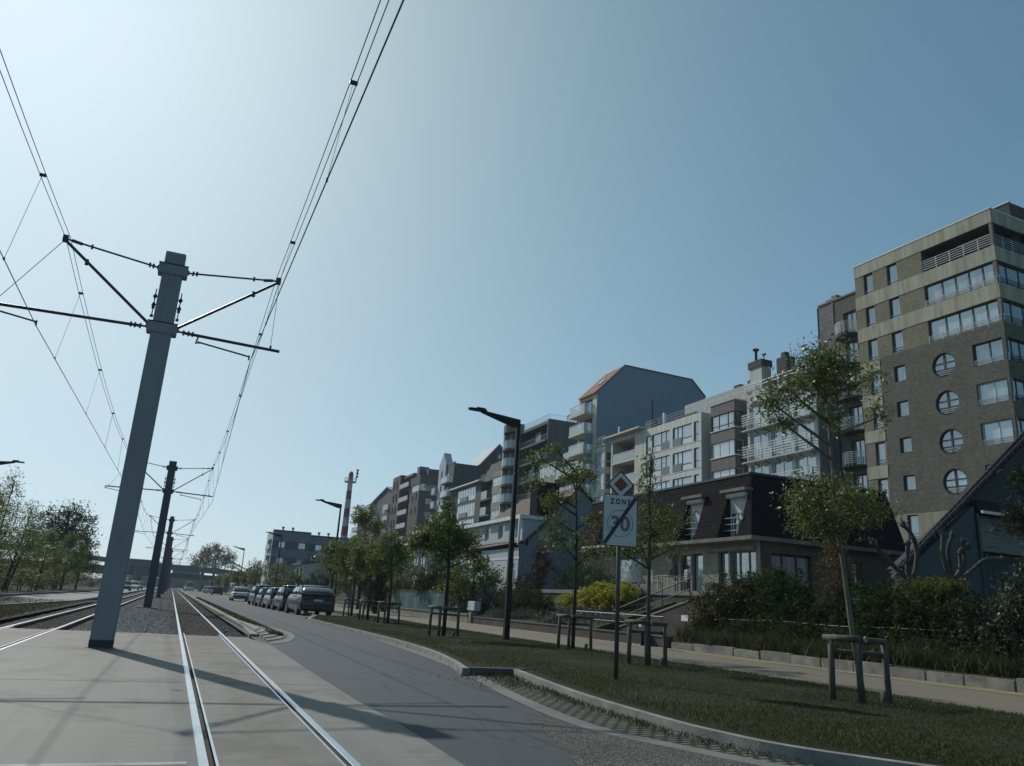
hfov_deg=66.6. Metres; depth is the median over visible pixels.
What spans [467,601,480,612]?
letter box
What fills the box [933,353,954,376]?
round window
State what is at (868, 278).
window
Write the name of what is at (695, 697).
grass verge
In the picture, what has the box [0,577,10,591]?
tree stake
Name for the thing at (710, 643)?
grass tuft
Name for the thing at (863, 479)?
window
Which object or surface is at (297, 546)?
apartment block
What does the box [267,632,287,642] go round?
traffic nose
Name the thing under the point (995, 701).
path
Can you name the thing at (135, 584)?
moving car
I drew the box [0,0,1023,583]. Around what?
sky
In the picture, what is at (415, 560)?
window
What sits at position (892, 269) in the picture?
window
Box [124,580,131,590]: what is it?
moving car
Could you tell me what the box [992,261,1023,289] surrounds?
window
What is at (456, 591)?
garden tree
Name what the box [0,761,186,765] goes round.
slab joint line
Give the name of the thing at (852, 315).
window
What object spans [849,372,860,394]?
window
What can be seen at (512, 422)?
street lamp
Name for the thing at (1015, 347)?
window
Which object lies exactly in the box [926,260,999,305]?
window
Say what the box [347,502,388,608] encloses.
tall tree
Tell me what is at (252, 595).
parked car
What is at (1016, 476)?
pine tree
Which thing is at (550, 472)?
window
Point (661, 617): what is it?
ramp railing
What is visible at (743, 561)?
window
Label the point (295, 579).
garden tree
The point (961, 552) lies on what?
pollard tree
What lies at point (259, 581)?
tree
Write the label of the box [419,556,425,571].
window
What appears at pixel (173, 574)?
road bridge
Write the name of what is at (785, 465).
window
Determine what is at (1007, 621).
shrub
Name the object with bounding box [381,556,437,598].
garden tree
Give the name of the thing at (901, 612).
shrub
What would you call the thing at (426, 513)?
window
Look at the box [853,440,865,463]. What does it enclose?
window
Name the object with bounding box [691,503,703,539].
window
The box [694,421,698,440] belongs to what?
window
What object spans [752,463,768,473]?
window
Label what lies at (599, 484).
window
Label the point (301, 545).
window
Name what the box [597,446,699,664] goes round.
street tree
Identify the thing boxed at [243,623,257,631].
traffic nose
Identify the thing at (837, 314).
apartment block
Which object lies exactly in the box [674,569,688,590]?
garden chair
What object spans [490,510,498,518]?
window
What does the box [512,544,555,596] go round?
shrub
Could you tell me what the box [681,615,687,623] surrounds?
notice plate
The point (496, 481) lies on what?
window
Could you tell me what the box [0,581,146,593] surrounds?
woodland floor
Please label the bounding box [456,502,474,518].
window
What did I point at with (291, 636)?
traffic nose
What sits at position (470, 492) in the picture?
window
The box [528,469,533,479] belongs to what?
window
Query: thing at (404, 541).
house
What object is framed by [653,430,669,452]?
window
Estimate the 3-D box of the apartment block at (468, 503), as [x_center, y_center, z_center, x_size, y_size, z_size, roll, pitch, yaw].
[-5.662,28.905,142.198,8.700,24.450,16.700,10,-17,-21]
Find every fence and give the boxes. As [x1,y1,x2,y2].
[327,586,387,605]
[394,588,449,611]
[692,613,1019,647]
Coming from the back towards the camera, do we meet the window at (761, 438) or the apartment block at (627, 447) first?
the apartment block at (627, 447)
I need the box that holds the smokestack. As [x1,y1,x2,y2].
[340,469,358,537]
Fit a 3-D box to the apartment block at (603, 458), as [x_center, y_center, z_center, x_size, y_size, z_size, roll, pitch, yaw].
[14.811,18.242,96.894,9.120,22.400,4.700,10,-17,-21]
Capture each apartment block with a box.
[261,527,348,585]
[351,486,392,540]
[388,466,438,539]
[429,453,489,537]
[449,470,488,524]
[479,453,501,520]
[499,414,577,514]
[555,452,576,490]
[592,436,610,501]
[603,400,659,494]
[643,381,749,491]
[707,387,748,478]
[741,348,835,482]
[817,291,868,488]
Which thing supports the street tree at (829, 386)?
on the grass verge at (695, 697)
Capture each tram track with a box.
[0,589,156,650]
[172,588,361,765]
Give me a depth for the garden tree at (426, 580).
54.37 m
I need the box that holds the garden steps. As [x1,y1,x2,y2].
[613,577,737,639]
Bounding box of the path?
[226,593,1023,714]
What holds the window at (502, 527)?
in the house at (495, 533)
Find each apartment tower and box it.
[567,365,705,501]
[853,201,1023,546]
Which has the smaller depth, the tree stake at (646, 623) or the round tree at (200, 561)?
the tree stake at (646, 623)
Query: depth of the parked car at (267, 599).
56.03 m
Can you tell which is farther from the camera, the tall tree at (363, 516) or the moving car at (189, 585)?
the moving car at (189, 585)
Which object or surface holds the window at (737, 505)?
in the house at (740, 522)
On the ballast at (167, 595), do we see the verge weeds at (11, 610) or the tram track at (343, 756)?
the tram track at (343, 756)
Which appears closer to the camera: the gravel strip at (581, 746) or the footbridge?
the gravel strip at (581, 746)
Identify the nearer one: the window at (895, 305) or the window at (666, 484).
the window at (895, 305)
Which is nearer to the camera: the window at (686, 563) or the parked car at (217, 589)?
the window at (686, 563)
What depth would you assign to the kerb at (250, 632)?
31.40 m
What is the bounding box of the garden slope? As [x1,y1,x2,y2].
[230,587,1018,679]
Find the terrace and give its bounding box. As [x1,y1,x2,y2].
[518,587,819,620]
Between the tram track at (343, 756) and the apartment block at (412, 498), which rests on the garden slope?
the apartment block at (412, 498)
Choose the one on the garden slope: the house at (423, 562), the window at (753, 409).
the house at (423, 562)
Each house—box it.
[292,556,346,585]
[347,534,412,582]
[403,523,471,585]
[454,481,593,591]
[578,472,905,597]
[887,431,1023,600]
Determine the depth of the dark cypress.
55.51 m
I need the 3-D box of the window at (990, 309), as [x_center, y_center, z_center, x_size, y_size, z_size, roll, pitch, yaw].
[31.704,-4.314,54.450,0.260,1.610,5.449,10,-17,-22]
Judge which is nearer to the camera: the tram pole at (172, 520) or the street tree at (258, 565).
the tram pole at (172, 520)
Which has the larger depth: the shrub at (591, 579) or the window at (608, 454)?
the window at (608, 454)
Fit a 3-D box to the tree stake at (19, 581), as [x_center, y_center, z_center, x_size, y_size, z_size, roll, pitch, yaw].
[-37.195,15.461,59.512,0.667,1.063,0.921,-9,-20,37]
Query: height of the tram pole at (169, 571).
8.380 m
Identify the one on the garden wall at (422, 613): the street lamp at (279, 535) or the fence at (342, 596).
the fence at (342, 596)
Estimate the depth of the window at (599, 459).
98.13 m
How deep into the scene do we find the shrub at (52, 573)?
93.30 m
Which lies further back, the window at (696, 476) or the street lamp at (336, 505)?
the window at (696, 476)
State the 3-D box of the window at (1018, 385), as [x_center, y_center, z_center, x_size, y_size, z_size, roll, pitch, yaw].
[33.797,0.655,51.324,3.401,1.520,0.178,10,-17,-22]
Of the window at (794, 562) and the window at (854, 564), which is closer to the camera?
the window at (794, 562)
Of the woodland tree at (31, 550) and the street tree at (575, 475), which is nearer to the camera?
the street tree at (575, 475)
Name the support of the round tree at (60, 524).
on the woodland floor
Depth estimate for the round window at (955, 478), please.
53.05 m
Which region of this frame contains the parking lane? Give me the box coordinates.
[193,589,333,616]
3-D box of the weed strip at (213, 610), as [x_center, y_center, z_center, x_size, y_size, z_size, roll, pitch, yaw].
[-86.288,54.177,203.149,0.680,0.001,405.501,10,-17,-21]
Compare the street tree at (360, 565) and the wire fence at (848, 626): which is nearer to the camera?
the wire fence at (848, 626)
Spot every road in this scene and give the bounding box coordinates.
[0,587,156,602]
[178,588,577,765]
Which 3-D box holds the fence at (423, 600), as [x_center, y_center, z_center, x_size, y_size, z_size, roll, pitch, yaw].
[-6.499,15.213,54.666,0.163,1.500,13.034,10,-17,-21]
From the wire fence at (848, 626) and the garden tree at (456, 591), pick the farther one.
the garden tree at (456, 591)
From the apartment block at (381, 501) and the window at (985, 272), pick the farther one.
the apartment block at (381, 501)
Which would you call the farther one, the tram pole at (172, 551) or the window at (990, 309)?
the tram pole at (172, 551)
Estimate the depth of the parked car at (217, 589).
136.48 m
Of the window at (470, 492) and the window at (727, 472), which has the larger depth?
the window at (470, 492)
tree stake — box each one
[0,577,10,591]
[16,578,33,591]
[41,579,54,590]
[342,598,360,615]
[358,600,378,620]
[376,601,401,623]
[427,605,460,636]
[556,614,593,650]
[624,619,667,665]
[822,634,892,702]
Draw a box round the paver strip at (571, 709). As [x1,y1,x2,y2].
[485,676,815,765]
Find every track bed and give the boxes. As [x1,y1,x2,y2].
[21,590,156,629]
[172,588,217,635]
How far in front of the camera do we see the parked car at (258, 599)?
61.13 m
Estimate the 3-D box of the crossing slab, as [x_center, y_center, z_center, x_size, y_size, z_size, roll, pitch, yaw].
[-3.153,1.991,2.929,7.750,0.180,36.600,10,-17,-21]
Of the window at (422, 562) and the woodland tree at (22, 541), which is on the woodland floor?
the woodland tree at (22, 541)
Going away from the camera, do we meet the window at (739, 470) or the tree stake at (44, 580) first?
the tree stake at (44, 580)
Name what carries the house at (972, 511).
on the garden slope
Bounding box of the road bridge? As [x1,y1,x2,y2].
[0,558,256,590]
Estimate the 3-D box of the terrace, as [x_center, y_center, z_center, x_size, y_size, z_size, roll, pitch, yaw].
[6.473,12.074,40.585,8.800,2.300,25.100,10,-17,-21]
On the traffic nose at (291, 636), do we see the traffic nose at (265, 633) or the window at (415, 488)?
the traffic nose at (265, 633)
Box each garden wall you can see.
[335,601,468,622]
[468,612,673,649]
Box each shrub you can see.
[0,562,51,590]
[0,564,28,589]
[1,556,90,587]
[3,564,78,589]
[31,558,100,587]
[61,559,103,586]
[448,584,504,613]
[485,604,624,625]
[494,579,556,618]
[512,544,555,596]
[550,557,615,589]
[556,578,641,611]
[630,583,645,599]
[678,572,758,632]
[709,560,868,642]
[810,533,859,630]
[813,573,1023,671]
[891,573,977,637]
[950,552,1023,659]
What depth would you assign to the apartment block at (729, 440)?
75.25 m
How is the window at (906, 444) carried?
in the apartment tower at (940, 316)
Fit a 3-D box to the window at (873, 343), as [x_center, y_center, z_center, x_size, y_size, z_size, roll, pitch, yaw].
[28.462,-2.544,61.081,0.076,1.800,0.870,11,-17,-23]
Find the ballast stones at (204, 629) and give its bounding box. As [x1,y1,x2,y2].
[175,603,216,635]
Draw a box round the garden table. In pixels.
[656,575,683,590]
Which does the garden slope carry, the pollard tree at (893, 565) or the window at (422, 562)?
the pollard tree at (893, 565)
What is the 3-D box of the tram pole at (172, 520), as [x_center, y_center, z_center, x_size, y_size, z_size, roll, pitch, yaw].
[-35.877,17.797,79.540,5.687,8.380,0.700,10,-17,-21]
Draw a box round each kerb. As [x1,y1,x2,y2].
[0,587,145,596]
[0,587,157,605]
[177,589,258,639]
[194,589,346,621]
[310,619,525,676]
[513,669,935,765]
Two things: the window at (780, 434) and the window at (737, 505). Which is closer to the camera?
the window at (737, 505)
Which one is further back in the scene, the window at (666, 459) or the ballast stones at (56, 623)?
the window at (666, 459)
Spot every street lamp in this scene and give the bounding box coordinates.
[0,460,24,464]
[233,546,244,584]
[266,532,282,571]
[315,499,341,588]
[468,407,527,639]
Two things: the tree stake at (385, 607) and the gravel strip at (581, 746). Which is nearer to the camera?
the gravel strip at (581, 746)
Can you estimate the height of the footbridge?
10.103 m
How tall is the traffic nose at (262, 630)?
0.200 m
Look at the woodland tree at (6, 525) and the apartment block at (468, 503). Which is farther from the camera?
the apartment block at (468, 503)
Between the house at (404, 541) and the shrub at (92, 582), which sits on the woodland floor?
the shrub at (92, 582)
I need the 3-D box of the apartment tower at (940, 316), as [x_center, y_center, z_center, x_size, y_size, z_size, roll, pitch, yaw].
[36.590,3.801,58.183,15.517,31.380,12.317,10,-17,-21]
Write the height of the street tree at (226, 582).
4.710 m
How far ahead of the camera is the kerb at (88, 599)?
44.93 m
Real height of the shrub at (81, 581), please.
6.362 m
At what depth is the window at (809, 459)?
65.11 m
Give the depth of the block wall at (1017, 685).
19.11 m
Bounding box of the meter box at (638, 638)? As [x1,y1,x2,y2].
[631,633,644,645]
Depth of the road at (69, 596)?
55.01 m
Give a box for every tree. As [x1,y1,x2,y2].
[0,466,36,562]
[0,482,25,556]
[0,496,30,564]
[0,499,49,590]
[0,519,53,589]
[22,522,71,589]
[24,498,106,587]
[47,530,88,589]
[67,539,100,589]
[185,542,239,585]
[213,574,224,585]
[219,572,233,594]
[228,568,245,588]
[238,567,255,586]
[245,558,266,587]
[250,566,262,586]
[262,560,288,586]
[278,569,308,587]
[300,568,340,586]
[311,537,354,611]
[325,538,367,615]
[328,571,364,596]
[344,535,385,619]
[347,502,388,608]
[355,567,405,600]
[359,524,416,622]
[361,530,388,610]
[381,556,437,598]
[403,496,490,635]
[410,554,470,598]
[432,549,512,611]
[517,439,610,649]
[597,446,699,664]
[744,326,906,700]
[870,519,918,600]
[938,530,1007,598]
[990,460,1023,543]
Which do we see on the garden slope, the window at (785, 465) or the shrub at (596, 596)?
the shrub at (596, 596)
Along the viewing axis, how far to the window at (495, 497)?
129.13 m
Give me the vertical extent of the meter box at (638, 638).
0.500 m
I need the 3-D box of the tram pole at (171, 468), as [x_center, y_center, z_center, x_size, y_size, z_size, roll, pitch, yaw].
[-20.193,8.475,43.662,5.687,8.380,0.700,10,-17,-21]
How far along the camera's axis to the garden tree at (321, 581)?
87.60 m
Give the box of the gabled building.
[470,444,502,466]
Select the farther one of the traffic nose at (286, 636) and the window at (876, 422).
the window at (876, 422)
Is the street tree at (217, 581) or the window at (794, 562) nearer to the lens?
the window at (794, 562)
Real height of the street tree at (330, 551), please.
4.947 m
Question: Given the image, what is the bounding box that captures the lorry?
[128,559,161,567]
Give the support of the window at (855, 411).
in the apartment block at (837, 314)
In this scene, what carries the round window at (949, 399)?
in the apartment tower at (940, 316)
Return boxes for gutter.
[370,637,789,765]
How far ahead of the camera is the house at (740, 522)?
41.73 m
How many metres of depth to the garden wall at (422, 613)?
53.87 m
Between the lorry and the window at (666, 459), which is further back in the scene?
the lorry
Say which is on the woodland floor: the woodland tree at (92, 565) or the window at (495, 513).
the woodland tree at (92, 565)
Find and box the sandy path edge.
[335,606,1023,695]
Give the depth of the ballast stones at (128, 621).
28.78 m
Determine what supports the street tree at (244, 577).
on the grass verge at (695, 697)
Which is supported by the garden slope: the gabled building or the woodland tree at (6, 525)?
the gabled building
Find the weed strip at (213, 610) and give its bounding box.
[176,588,242,627]
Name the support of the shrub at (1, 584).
on the woodland floor
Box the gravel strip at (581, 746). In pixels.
[523,715,759,765]
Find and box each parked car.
[205,586,212,592]
[211,586,222,594]
[229,586,249,600]
[247,585,274,604]
[254,587,268,606]
[261,587,278,608]
[271,585,307,611]
[285,585,334,615]
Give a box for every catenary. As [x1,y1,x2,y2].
[0,50,162,562]
[179,0,403,567]
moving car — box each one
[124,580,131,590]
[128,581,139,589]
[185,582,193,590]
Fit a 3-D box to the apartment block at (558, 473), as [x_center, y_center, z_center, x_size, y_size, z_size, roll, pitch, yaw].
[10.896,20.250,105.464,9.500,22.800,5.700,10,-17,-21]
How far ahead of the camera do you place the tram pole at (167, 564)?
113.60 m
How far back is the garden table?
37.27 m
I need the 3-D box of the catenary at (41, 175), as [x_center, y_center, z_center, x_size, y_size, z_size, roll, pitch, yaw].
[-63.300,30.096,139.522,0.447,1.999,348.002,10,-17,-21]
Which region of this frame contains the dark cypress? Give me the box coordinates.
[361,558,394,613]
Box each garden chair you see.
[651,570,662,589]
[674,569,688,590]
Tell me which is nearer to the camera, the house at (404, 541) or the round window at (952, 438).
the round window at (952, 438)
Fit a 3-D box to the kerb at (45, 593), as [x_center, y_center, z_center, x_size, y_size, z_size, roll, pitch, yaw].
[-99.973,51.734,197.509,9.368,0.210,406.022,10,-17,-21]
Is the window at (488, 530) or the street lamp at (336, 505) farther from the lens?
the window at (488, 530)
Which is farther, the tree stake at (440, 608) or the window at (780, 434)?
the window at (780, 434)
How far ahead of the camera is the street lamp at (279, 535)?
100.33 m
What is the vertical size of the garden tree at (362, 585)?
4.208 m
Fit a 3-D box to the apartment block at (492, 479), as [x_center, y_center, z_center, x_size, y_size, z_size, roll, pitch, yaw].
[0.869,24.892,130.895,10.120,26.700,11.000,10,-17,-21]
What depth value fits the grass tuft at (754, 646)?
23.03 m
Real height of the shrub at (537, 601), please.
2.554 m
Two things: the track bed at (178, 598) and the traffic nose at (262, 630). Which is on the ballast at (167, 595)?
the track bed at (178, 598)
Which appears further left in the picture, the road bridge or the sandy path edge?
the road bridge
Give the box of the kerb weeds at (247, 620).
[195,597,283,635]
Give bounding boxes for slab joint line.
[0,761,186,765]
[16,646,292,684]
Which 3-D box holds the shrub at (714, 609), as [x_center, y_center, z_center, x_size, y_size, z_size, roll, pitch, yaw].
[7.259,7.773,26.771,3.216,2.546,1.988,-12,-22,43]
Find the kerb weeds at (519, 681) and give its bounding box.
[430,670,799,761]
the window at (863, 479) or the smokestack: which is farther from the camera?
the smokestack
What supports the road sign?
on the grass verge at (695, 697)
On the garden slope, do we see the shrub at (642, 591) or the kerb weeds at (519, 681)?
the shrub at (642, 591)
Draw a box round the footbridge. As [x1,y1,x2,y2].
[8,543,261,592]
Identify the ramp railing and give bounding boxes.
[576,611,663,631]
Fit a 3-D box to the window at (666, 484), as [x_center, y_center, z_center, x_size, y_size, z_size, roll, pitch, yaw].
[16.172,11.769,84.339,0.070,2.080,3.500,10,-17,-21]
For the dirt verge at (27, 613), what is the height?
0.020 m
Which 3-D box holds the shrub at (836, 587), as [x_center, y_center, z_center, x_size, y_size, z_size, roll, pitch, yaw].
[9.461,5.924,22.813,1.364,3.255,1.316,-9,-20,37]
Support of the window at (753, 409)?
in the apartment block at (769, 453)
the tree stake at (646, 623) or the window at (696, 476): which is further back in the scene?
the window at (696, 476)
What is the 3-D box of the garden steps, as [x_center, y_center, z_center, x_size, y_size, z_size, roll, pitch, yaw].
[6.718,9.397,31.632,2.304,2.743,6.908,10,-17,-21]
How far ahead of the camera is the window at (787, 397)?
68.98 m
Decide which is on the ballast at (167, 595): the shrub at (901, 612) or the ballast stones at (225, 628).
the ballast stones at (225, 628)
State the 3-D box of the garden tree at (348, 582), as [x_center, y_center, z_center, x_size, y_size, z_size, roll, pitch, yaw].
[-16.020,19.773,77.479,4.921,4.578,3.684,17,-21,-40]
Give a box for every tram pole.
[0,234,281,648]
[104,461,213,608]
[135,515,194,597]
[147,537,186,593]
[159,557,179,589]
[160,549,182,591]
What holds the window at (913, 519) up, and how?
in the apartment tower at (940, 316)
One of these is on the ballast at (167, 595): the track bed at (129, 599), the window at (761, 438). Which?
the track bed at (129, 599)
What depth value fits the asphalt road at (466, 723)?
10.55 m
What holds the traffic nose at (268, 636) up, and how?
on the traffic nose at (291, 636)
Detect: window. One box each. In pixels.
[278,541,284,547]
[298,543,305,549]
[315,545,321,550]
[411,484,420,492]
[413,556,418,572]
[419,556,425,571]
[420,483,437,490]
[424,511,430,516]
[425,498,431,504]
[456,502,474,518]
[457,486,475,503]
[458,518,473,524]
[486,527,490,540]
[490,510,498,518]
[491,493,499,502]
[492,476,500,486]
[499,525,504,538]
[512,564,514,587]
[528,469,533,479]
[535,432,540,442]
[539,464,554,478]
[595,452,603,468]
[595,473,603,490]
[595,495,602,501]
[606,452,610,467]
[606,473,610,489]
[620,558,640,583]
[627,445,634,459]
[627,467,633,473]
[647,436,649,453]
[652,455,669,477]
[652,480,669,490]
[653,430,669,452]
[673,423,691,444]
[673,449,691,471]
[673,476,691,486]
[675,555,678,590]
[683,555,690,590]
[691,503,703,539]
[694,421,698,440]
[695,447,698,467]
[695,474,698,481]
[695,554,702,590]
[712,411,735,431]
[712,439,736,458]
[712,468,736,478]
[721,552,728,587]
[730,496,746,536]
[733,550,755,587]
[734,439,743,454]
[736,411,742,426]
[737,468,743,473]
[751,404,766,427]
[752,433,767,460]
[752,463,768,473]
[771,553,810,589]
[772,397,789,422]
[773,428,791,455]
[774,459,792,476]
[794,391,812,416]
[796,421,814,450]
[797,454,816,480]
[845,311,856,331]
[847,340,858,361]
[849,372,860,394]
[851,406,862,428]
[851,562,860,597]
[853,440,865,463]
[855,474,866,487]
[865,273,872,293]
[867,305,875,325]
[869,339,877,359]
[872,372,880,393]
[874,407,882,429]
[877,442,885,464]
[879,479,888,500]
[887,263,897,284]
[890,297,900,317]
[893,331,902,352]
[895,365,905,381]
[898,401,908,416]
[901,437,911,452]
[904,475,915,490]
[908,515,918,538]
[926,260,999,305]
[929,298,1003,341]
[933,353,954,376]
[937,390,958,414]
[940,429,962,453]
[944,469,966,494]
[973,338,1009,366]
[978,379,1013,405]
[982,419,1018,445]
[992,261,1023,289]
[997,299,1023,325]
[1001,337,1023,362]
[1006,378,1023,401]
[1011,418,1023,440]
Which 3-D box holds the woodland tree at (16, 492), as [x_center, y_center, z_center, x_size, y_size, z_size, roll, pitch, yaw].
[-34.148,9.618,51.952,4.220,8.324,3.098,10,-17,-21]
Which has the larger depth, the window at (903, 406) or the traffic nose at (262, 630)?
the window at (903, 406)
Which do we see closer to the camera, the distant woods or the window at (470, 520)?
the window at (470, 520)
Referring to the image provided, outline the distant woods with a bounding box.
[1,568,254,591]
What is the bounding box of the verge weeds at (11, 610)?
[0,596,85,617]
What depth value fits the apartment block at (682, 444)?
82.34 m
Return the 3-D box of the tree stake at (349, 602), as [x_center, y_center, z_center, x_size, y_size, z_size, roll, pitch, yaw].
[-9.270,13.061,45.191,0.667,1.063,0.921,-12,-22,43]
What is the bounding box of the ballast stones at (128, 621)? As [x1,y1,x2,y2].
[70,600,173,633]
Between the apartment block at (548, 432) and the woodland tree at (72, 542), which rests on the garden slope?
the apartment block at (548, 432)
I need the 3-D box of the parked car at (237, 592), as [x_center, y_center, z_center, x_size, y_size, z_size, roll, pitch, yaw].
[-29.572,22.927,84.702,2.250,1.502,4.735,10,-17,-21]
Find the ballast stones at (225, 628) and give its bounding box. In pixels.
[192,604,244,636]
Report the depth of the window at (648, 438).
88.27 m
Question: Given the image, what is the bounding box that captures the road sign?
[602,471,637,679]
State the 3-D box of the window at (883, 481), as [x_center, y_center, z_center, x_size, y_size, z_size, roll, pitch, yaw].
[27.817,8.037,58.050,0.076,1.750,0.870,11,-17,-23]
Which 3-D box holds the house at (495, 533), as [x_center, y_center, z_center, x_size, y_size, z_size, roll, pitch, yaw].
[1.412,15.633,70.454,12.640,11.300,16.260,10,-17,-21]
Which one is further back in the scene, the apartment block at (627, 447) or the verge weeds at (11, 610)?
the apartment block at (627, 447)
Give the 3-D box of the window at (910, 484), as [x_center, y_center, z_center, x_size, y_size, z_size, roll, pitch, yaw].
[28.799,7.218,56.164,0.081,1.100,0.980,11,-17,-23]
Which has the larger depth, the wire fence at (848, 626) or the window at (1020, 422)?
the window at (1020, 422)
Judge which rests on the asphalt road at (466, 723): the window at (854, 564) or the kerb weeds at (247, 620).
the kerb weeds at (247, 620)
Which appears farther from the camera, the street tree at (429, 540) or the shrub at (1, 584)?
the shrub at (1, 584)
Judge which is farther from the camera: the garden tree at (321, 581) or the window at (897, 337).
the garden tree at (321, 581)
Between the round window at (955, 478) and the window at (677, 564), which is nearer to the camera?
the window at (677, 564)
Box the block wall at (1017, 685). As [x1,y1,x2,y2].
[671,642,1023,692]
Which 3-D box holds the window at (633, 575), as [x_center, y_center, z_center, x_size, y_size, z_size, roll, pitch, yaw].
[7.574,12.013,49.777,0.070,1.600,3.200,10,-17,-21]
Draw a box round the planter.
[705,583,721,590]
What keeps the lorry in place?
on the road bridge
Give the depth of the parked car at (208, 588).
168.62 m
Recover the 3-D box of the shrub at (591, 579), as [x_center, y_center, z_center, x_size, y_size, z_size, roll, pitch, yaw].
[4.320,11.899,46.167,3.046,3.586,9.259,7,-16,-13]
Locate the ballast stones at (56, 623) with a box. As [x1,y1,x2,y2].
[22,603,121,628]
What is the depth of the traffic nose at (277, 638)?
20.71 m
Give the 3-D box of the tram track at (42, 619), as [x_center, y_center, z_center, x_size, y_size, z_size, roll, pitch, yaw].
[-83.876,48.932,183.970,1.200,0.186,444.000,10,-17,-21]
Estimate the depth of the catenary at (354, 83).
10.93 m
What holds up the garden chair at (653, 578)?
on the terrace
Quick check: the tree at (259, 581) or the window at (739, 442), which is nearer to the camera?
the window at (739, 442)
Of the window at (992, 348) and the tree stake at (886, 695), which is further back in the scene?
the window at (992, 348)
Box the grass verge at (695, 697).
[196,589,1023,765]
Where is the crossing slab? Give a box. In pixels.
[0,628,464,765]
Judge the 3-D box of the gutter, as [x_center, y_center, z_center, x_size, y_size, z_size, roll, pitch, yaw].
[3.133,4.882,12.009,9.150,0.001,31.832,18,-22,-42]
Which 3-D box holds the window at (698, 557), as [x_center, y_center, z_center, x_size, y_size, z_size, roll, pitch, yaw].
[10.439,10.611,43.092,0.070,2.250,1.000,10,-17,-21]
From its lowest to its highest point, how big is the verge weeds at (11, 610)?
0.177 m
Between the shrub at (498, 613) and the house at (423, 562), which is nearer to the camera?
the shrub at (498, 613)
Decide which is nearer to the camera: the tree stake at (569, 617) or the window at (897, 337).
the tree stake at (569, 617)
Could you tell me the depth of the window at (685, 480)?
80.96 m
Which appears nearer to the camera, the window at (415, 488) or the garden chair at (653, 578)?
the garden chair at (653, 578)
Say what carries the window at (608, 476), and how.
in the apartment block at (603, 458)
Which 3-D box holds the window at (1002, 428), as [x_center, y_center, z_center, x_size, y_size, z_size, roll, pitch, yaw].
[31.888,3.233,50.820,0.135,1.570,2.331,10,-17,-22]
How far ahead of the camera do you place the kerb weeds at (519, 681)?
10.10 m
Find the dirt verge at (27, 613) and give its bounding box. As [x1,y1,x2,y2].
[0,600,96,619]
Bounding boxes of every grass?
[673,617,1023,678]
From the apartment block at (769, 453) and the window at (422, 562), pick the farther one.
the window at (422, 562)
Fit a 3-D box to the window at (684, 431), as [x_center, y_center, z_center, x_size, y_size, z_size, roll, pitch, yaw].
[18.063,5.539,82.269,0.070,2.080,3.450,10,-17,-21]
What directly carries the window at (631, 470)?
in the apartment block at (627, 447)
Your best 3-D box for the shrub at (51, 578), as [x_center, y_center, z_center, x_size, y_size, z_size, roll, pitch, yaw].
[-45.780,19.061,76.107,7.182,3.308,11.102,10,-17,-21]
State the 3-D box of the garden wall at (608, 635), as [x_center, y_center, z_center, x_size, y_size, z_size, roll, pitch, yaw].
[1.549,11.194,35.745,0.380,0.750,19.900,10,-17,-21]
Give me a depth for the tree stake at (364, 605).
37.72 m
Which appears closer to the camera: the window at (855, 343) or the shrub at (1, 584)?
the shrub at (1, 584)
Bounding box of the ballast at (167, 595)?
[0,588,239,635]
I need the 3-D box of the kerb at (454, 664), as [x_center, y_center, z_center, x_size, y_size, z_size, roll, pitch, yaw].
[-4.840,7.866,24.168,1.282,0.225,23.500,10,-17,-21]
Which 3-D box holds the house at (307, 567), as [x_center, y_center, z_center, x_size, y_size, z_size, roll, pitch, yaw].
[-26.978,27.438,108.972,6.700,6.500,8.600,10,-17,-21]
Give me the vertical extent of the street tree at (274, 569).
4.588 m
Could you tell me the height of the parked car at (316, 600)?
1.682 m
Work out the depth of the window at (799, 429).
65.90 m
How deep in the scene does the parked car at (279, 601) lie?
50.86 m
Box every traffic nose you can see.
[237,620,271,637]
[240,621,264,633]
[243,621,276,639]
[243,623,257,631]
[265,628,285,640]
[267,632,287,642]
[268,626,294,644]
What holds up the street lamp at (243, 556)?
on the grass verge at (695, 697)
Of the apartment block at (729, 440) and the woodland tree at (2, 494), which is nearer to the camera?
the woodland tree at (2, 494)
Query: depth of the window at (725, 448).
75.65 m
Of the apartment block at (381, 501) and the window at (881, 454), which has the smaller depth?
the window at (881, 454)
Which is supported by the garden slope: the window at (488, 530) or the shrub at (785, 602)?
the shrub at (785, 602)
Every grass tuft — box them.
[697,636,726,647]
[737,639,774,651]
[806,646,845,659]
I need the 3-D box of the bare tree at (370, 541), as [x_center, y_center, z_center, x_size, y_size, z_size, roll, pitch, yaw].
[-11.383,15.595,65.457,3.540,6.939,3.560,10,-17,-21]
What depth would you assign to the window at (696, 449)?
79.35 m
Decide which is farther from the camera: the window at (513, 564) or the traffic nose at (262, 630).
the window at (513, 564)

